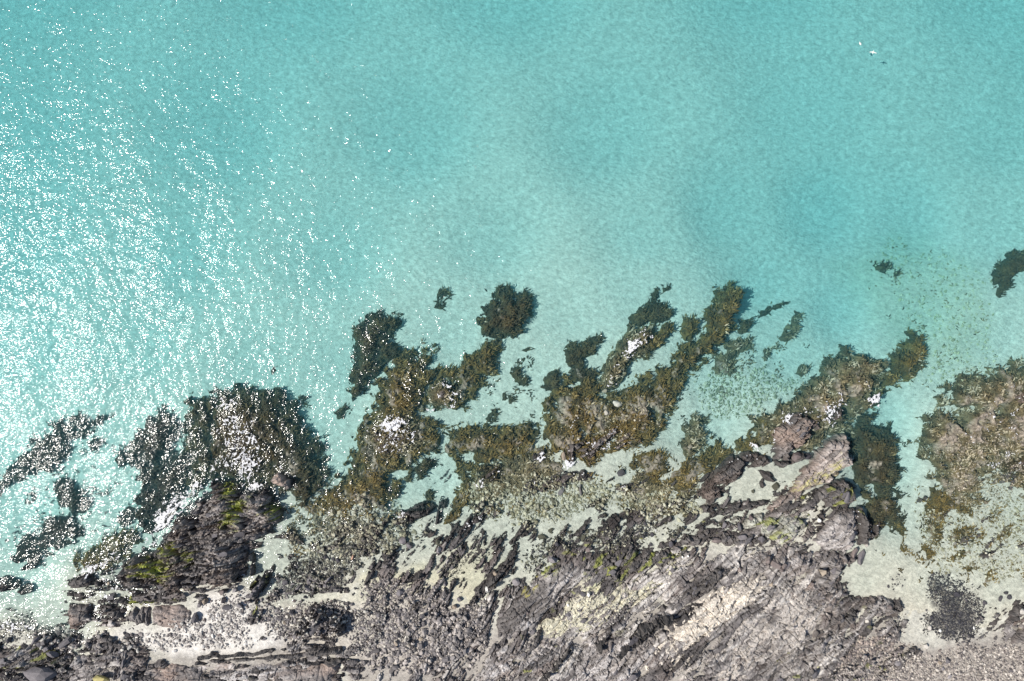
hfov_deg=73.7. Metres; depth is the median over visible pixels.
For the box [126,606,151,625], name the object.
rock outcrop
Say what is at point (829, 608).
rock outcrop
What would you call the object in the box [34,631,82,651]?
rock outcrop
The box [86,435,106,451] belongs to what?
weed reef
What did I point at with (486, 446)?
weed reef
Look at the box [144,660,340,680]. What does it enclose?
rock outcrop
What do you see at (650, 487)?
weed reef
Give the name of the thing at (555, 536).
rock ridge
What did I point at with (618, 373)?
rock outcrop
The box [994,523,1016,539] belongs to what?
weed reef
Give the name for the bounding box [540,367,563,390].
weed reef
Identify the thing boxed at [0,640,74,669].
rock outcrop
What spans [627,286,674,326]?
weed reef
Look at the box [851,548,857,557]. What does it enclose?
boulder
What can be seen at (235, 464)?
surf foam
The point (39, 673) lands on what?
boulder
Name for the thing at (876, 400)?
surf foam
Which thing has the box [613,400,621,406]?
boulder
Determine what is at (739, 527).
boulder
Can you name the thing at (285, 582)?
boulder
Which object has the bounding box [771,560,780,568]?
boulder
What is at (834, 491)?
rock outcrop
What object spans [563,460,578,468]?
surf foam
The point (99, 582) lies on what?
rock outcrop
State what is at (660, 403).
loose weed
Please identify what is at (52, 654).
boulder
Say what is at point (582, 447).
rock outcrop
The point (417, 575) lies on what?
rock ridge
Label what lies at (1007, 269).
weed reef
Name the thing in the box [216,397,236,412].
surf foam
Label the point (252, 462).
surf foam
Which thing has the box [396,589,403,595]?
boulder
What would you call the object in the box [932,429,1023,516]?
cobbles
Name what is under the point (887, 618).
cobbles
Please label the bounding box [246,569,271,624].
rock outcrop
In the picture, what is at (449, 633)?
cobbles
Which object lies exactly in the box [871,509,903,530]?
loose weed
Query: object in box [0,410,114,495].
weed reef
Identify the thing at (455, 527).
rock ridge
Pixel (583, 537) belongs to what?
boulder
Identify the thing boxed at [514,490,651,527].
cobbles
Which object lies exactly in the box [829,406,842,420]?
rock outcrop
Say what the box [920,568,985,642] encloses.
cobbles
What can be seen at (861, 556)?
boulder
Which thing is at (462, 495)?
weed reef
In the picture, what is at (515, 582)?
boulder
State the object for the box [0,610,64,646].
cobbles
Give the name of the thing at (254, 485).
surf foam
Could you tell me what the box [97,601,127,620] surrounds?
rock outcrop
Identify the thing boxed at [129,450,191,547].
weed reef
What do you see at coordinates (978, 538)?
cobbles
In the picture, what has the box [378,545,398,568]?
rock ridge
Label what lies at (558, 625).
rock outcrop
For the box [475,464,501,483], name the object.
rock outcrop
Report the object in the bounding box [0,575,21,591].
rock outcrop
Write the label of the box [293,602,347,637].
rock outcrop
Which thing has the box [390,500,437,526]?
rock ridge
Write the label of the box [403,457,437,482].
weed reef
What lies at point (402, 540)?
boulder
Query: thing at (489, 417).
weed reef
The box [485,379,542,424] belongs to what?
loose weed
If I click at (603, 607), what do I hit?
cobbles
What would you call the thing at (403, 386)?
weed reef
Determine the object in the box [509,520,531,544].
rock ridge
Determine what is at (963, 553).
weed reef
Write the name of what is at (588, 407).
cobbles
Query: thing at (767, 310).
weed reef
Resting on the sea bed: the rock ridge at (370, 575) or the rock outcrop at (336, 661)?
the rock ridge at (370, 575)
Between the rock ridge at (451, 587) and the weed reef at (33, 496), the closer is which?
the rock ridge at (451, 587)
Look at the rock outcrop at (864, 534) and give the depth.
82.89 m
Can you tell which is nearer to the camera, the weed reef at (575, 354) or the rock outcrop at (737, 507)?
the rock outcrop at (737, 507)
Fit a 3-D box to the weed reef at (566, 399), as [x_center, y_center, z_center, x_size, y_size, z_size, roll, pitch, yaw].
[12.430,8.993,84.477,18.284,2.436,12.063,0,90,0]
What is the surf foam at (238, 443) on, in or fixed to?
on the sea water
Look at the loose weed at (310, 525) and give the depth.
83.92 m
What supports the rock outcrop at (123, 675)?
on the sea bed
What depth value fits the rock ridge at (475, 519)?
83.31 m
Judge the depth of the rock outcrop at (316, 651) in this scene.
82.41 m
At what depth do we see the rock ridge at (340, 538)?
83.29 m
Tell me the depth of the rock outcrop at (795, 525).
82.62 m
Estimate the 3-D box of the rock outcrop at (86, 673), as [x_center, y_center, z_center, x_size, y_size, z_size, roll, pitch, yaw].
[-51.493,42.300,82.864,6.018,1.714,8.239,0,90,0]
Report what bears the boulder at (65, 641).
on the shore bedrock
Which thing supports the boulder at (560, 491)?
on the sea bed
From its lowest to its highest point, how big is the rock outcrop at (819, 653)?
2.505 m
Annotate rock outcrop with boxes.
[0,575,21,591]
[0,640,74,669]
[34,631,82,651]
[67,591,95,600]
[68,572,96,587]
[68,603,94,629]
[69,654,110,680]
[88,639,142,680]
[95,578,104,586]
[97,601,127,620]
[103,565,117,572]
[114,595,186,607]
[116,477,284,595]
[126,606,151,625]
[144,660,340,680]
[152,604,191,627]
[195,645,342,665]
[197,648,286,660]
[213,397,270,481]
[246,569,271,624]
[248,551,256,575]
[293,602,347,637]
[304,657,342,666]
[363,409,434,460]
[426,379,457,406]
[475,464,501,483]
[475,636,572,680]
[496,559,577,639]
[532,448,545,463]
[534,469,591,491]
[536,560,676,641]
[539,644,573,680]
[564,444,578,463]
[565,633,659,680]
[573,425,642,467]
[574,543,689,584]
[595,627,611,653]
[597,322,654,391]
[614,610,674,660]
[645,574,762,670]
[655,561,734,614]
[658,527,777,549]
[667,584,817,680]
[696,450,769,505]
[699,499,769,516]
[731,510,809,543]
[739,548,855,587]
[758,470,774,487]
[766,433,852,511]
[770,412,819,460]
[772,451,804,467]
[792,477,856,510]
[802,595,905,680]
[805,581,842,612]
[812,507,858,551]
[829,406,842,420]
[854,505,873,544]
[999,614,1023,644]
[1000,454,1023,475]
[1013,389,1023,406]
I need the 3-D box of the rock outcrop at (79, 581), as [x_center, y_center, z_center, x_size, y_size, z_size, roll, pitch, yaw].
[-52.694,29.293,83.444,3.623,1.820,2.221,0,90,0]
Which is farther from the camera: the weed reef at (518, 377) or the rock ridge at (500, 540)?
the weed reef at (518, 377)
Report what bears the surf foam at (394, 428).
on the sea water
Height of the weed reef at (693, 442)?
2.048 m
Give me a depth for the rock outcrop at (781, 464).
83.33 m
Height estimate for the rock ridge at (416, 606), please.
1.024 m
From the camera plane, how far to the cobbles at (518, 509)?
83.67 m
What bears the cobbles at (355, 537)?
on the sea bed
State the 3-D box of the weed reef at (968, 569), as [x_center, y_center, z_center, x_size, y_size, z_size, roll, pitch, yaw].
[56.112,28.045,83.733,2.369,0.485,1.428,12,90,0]
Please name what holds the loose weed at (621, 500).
on the sea bed
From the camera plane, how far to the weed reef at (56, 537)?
84.68 m
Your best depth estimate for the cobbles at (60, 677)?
82.75 m
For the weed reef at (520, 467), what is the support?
on the sea bed
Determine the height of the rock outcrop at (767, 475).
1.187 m
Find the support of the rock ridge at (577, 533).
on the sea bed
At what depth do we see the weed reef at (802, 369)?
85.71 m
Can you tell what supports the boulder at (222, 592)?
on the sea bed
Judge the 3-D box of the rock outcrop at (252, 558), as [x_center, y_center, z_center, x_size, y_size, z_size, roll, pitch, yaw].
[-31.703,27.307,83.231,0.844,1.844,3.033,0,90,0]
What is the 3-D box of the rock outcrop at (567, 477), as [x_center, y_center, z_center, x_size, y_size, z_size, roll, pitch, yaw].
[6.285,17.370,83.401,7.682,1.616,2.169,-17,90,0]
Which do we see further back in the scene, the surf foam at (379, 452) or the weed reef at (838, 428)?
the weed reef at (838, 428)
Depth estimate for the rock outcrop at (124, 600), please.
83.02 m
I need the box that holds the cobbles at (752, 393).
[694,360,800,421]
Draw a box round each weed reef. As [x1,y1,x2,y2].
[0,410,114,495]
[9,511,84,570]
[25,490,36,504]
[52,472,91,518]
[73,525,144,572]
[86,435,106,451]
[115,404,183,470]
[116,502,137,527]
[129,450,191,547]
[179,381,332,513]
[304,339,450,524]
[334,402,352,418]
[343,307,402,401]
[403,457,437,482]
[423,486,436,502]
[431,338,505,412]
[434,285,454,310]
[443,464,482,524]
[444,420,549,482]
[460,443,562,509]
[476,281,533,340]
[485,404,501,424]
[502,392,509,400]
[507,393,516,403]
[510,355,534,386]
[522,347,534,351]
[524,498,543,512]
[539,365,684,460]
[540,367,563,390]
[563,332,606,383]
[625,466,707,518]
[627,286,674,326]
[628,418,771,497]
[643,319,674,360]
[650,279,745,387]
[653,372,695,409]
[658,283,672,294]
[677,410,710,457]
[679,313,700,340]
[711,334,754,377]
[737,317,754,333]
[747,344,890,450]
[754,301,789,317]
[762,310,805,360]
[796,363,811,376]
[804,419,856,451]
[847,409,909,538]
[869,326,927,408]
[873,259,893,275]
[893,269,902,277]
[893,519,912,556]
[907,354,1023,519]
[919,485,977,573]
[946,549,970,559]
[948,522,976,545]
[962,566,979,574]
[980,566,997,587]
[991,248,1023,297]
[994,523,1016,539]
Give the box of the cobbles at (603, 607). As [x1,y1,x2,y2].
[568,586,659,632]
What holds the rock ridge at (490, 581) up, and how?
on the sea bed
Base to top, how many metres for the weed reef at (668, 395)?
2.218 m
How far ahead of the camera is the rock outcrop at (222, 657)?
82.45 m
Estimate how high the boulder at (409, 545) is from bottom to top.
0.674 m
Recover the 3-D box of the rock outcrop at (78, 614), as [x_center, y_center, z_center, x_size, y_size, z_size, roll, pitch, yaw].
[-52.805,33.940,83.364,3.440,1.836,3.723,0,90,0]
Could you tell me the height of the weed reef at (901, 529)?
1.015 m
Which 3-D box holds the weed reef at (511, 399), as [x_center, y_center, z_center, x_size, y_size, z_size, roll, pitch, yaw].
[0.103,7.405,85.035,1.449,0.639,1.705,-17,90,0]
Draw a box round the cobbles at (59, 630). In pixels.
[32,622,144,658]
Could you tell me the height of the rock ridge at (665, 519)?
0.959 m
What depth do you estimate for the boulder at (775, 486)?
83.31 m
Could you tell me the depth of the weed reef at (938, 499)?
83.75 m
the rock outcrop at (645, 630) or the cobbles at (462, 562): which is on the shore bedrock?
the rock outcrop at (645, 630)
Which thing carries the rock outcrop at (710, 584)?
on the sea bed
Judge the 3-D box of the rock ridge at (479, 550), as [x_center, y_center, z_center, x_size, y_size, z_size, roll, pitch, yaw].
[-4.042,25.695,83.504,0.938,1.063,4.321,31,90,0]
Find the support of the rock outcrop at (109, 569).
on the sea bed
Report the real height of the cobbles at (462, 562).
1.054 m
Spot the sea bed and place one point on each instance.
(198, 198)
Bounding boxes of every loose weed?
[13,438,124,566]
[287,491,429,556]
[453,466,685,520]
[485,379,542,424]
[628,375,701,434]
[654,493,774,526]
[696,339,809,400]
[867,243,988,391]
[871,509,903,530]
[882,545,926,582]
[904,473,1023,582]
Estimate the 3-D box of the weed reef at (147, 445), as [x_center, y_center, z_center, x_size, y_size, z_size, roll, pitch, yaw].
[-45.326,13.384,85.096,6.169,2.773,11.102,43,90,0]
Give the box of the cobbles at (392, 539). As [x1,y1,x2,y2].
[297,493,427,565]
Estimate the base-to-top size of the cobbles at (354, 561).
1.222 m
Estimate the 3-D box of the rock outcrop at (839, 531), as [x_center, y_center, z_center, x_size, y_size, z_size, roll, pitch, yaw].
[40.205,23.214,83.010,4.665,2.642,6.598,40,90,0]
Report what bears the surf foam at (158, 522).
on the sea water
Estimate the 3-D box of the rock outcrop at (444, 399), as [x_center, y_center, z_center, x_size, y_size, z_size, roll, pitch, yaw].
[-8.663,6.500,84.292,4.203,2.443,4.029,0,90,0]
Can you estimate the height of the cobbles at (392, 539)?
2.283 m
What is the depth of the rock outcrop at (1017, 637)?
82.87 m
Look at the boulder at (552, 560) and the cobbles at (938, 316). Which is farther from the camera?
the cobbles at (938, 316)
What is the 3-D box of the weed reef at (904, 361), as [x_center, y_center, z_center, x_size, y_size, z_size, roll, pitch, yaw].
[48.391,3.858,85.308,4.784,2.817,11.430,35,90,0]
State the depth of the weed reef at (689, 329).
85.12 m
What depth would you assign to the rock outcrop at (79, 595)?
83.41 m
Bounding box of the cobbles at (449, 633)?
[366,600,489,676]
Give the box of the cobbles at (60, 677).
[0,654,94,680]
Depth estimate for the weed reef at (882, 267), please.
86.72 m
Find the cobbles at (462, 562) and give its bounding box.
[444,550,489,583]
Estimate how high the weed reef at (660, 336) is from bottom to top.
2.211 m
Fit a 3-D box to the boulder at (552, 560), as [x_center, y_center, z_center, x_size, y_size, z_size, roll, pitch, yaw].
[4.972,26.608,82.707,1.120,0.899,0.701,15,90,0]
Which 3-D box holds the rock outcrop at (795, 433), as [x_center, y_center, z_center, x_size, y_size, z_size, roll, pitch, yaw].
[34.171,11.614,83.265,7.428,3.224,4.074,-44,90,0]
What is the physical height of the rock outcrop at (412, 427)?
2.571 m
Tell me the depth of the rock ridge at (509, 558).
83.23 m
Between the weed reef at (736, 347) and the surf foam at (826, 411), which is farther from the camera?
the weed reef at (736, 347)
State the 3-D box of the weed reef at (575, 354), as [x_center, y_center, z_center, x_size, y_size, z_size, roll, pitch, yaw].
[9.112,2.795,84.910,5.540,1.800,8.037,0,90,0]
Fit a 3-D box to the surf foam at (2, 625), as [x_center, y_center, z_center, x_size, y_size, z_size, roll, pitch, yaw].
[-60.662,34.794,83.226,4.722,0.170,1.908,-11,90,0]
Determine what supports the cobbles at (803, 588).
on the sea bed
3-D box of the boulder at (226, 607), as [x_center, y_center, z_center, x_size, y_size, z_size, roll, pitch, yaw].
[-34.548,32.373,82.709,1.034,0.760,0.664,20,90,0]
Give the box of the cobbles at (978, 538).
[914,492,1023,584]
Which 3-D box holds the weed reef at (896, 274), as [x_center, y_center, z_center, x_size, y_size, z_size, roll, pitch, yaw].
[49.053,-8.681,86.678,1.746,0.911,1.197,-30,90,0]
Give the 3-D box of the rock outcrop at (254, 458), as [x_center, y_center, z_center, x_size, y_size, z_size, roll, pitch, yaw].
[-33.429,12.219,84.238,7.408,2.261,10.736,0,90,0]
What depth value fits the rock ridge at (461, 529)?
83.48 m
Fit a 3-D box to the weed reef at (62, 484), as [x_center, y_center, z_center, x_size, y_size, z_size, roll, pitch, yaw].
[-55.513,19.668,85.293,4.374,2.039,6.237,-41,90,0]
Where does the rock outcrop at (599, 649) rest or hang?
on the sea bed
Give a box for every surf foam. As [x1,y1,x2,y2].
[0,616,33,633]
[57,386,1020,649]
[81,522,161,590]
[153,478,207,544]
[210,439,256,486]
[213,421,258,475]
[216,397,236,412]
[224,414,243,431]
[239,447,260,481]
[245,483,263,489]
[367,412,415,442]
[376,428,408,451]
[379,420,399,432]
[432,381,457,408]
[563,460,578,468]
[624,331,644,355]
[782,407,804,423]
[805,405,835,415]
[822,392,846,425]
[867,393,879,407]
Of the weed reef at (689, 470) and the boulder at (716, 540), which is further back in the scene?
the weed reef at (689, 470)
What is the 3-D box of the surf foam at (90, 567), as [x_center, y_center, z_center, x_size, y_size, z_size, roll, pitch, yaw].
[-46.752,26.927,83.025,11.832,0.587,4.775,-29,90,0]
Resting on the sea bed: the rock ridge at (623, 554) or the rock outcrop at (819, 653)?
the rock ridge at (623, 554)
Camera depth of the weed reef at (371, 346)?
84.98 m
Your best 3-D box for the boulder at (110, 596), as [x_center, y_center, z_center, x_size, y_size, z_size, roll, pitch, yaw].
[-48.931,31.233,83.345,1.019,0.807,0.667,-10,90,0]
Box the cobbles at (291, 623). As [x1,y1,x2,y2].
[256,571,427,658]
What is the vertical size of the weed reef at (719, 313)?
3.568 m
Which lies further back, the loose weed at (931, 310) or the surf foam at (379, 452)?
the loose weed at (931, 310)
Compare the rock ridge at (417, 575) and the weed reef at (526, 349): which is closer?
the rock ridge at (417, 575)
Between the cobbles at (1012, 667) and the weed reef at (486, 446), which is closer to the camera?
the cobbles at (1012, 667)
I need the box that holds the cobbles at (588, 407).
[555,389,663,443]
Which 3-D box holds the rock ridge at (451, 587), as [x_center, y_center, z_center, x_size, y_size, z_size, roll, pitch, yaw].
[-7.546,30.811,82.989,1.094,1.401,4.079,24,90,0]
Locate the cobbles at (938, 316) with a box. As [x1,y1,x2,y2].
[875,237,997,384]
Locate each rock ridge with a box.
[270,564,274,574]
[334,521,353,542]
[364,571,374,585]
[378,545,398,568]
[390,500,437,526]
[398,519,415,539]
[405,569,427,585]
[407,601,423,615]
[438,567,448,577]
[441,578,455,608]
[442,520,460,543]
[459,515,472,533]
[462,595,478,612]
[468,536,486,563]
[471,509,486,523]
[474,558,516,597]
[491,531,506,550]
[498,550,519,569]
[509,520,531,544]
[547,523,568,552]
[569,517,591,538]
[593,547,600,557]
[599,519,607,533]
[618,532,635,559]
[652,516,667,527]
[869,521,879,539]
[979,540,1005,558]
[986,600,1023,630]
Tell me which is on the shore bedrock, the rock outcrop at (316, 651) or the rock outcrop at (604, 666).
the rock outcrop at (604, 666)
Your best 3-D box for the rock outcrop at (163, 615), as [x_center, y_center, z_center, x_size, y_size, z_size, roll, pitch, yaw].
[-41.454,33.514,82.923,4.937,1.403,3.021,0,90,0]
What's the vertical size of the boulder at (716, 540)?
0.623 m
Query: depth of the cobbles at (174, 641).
82.85 m
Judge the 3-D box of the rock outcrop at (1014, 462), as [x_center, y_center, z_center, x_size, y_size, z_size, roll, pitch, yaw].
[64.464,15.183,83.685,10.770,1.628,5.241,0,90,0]
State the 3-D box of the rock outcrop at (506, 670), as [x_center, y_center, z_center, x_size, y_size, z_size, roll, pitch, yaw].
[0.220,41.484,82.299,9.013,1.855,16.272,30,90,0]
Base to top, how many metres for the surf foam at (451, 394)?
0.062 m
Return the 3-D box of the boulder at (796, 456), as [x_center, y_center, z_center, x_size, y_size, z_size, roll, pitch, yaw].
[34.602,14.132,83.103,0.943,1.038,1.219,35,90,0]
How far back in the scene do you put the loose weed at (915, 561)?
83.56 m
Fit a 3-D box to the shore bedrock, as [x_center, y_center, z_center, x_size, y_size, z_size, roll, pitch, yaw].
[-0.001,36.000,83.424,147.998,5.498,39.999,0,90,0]
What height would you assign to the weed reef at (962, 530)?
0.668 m
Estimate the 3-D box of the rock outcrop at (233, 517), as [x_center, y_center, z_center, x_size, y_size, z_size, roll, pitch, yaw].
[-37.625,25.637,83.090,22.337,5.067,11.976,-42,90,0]
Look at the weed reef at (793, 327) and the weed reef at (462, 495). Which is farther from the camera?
the weed reef at (793, 327)
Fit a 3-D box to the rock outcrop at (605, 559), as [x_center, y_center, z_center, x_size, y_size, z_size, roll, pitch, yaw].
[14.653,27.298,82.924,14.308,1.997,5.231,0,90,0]
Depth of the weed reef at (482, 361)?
84.56 m
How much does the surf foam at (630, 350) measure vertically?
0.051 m
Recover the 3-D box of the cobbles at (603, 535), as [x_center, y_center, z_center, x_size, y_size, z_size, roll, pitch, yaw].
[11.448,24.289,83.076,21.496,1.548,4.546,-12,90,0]
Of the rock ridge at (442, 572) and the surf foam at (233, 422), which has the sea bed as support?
the rock ridge at (442, 572)
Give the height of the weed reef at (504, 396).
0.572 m
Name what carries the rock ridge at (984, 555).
on the sea bed
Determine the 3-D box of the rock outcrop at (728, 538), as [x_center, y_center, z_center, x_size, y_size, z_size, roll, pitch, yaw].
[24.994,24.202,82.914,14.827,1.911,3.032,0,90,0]
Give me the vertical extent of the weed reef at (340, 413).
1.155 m
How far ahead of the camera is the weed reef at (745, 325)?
85.83 m
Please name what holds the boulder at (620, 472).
on the sea bed
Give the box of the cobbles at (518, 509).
[461,471,702,529]
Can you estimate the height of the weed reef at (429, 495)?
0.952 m
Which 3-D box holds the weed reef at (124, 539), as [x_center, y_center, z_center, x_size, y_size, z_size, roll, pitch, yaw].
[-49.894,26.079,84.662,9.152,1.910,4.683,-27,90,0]
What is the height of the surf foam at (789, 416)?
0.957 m
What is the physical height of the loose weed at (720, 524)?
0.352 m
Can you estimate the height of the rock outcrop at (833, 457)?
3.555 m
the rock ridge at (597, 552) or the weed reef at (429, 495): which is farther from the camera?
the weed reef at (429, 495)
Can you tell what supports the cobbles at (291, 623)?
on the sea bed
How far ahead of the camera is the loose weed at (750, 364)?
85.77 m
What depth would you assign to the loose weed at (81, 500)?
85.61 m
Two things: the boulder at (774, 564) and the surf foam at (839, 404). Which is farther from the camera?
the surf foam at (839, 404)
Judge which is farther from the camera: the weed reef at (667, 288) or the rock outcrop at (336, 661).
the weed reef at (667, 288)
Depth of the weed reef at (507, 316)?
84.60 m
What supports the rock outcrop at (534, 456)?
on the sea bed
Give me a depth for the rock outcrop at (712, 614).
82.02 m
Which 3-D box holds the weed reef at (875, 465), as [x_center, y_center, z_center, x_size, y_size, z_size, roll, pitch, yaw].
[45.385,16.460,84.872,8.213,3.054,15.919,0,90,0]
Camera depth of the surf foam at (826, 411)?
83.28 m
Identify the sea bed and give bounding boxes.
[0,0,1023,680]
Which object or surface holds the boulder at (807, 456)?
on the rock outcrop at (781, 464)
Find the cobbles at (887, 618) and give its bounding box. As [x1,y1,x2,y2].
[862,597,906,642]
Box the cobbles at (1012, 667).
[828,631,1023,680]
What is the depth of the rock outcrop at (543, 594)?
82.39 m
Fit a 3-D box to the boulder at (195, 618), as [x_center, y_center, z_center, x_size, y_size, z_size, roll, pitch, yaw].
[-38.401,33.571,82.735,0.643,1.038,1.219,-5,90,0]
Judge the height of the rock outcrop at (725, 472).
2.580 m
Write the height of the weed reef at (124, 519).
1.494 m
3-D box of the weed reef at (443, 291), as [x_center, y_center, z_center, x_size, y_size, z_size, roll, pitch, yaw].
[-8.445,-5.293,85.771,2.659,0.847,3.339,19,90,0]
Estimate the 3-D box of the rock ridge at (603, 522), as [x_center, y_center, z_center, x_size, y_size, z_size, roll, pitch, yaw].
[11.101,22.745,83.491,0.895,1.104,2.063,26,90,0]
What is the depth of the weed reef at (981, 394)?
83.72 m
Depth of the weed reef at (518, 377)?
85.05 m
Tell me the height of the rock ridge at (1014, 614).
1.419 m
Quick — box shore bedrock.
[0,470,1023,680]
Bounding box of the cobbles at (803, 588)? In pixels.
[777,577,850,613]
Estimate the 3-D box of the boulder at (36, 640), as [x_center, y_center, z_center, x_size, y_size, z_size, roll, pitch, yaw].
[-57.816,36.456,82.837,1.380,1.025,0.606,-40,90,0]
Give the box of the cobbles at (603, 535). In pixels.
[521,520,691,573]
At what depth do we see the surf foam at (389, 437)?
83.28 m
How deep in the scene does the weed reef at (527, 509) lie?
83.75 m
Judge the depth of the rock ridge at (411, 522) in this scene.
83.75 m
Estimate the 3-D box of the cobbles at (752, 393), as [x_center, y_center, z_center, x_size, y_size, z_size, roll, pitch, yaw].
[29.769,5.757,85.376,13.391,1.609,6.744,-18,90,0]
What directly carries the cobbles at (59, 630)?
on the sea bed
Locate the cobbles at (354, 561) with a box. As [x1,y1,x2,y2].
[275,543,363,595]
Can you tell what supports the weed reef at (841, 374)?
on the sea bed
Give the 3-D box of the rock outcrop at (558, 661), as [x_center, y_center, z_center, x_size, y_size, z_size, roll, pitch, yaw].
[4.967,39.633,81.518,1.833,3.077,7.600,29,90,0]
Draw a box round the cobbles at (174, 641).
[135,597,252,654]
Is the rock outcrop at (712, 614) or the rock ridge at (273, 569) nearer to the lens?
the rock outcrop at (712, 614)
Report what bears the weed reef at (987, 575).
on the sea bed
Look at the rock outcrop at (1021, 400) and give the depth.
83.34 m
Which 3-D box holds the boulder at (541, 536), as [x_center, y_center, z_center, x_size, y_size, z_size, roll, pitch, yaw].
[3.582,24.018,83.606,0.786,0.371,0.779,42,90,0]
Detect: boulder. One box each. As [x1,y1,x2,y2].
[17,582,33,594]
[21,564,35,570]
[23,666,56,680]
[31,635,40,644]
[46,651,58,657]
[58,636,71,648]
[92,675,109,680]
[107,592,115,599]
[191,613,198,622]
[219,589,226,594]
[222,605,230,609]
[271,471,293,489]
[282,579,287,584]
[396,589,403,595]
[399,537,405,543]
[406,542,412,548]
[512,578,519,585]
[537,534,545,538]
[549,557,556,562]
[558,487,563,495]
[581,534,586,541]
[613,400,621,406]
[617,469,624,475]
[712,538,720,542]
[737,522,741,530]
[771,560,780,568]
[772,482,778,490]
[791,452,800,461]
[804,453,810,459]
[818,569,826,575]
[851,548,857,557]
[857,549,865,564]
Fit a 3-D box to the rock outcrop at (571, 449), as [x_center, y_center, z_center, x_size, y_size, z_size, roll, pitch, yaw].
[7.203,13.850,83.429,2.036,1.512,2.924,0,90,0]
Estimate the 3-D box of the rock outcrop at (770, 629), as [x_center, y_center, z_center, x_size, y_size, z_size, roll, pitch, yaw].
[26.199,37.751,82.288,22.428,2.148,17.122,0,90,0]
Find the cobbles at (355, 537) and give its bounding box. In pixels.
[280,511,379,556]
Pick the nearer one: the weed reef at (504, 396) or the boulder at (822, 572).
the boulder at (822, 572)
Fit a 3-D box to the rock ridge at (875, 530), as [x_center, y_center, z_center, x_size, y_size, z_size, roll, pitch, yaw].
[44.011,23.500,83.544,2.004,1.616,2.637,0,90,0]
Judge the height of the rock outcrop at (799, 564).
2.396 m
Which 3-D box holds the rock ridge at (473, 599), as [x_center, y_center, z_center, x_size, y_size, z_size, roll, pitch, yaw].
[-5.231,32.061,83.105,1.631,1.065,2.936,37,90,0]
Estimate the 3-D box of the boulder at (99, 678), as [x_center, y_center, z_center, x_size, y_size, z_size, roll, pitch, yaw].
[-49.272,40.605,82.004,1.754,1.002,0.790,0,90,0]
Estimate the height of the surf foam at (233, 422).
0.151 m
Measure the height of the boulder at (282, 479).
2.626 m
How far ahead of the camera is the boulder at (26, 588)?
84.08 m
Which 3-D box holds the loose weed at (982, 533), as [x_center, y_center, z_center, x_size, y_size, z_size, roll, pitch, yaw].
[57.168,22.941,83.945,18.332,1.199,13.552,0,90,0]
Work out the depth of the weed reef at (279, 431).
84.25 m
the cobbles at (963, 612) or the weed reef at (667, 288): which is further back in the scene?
the weed reef at (667, 288)

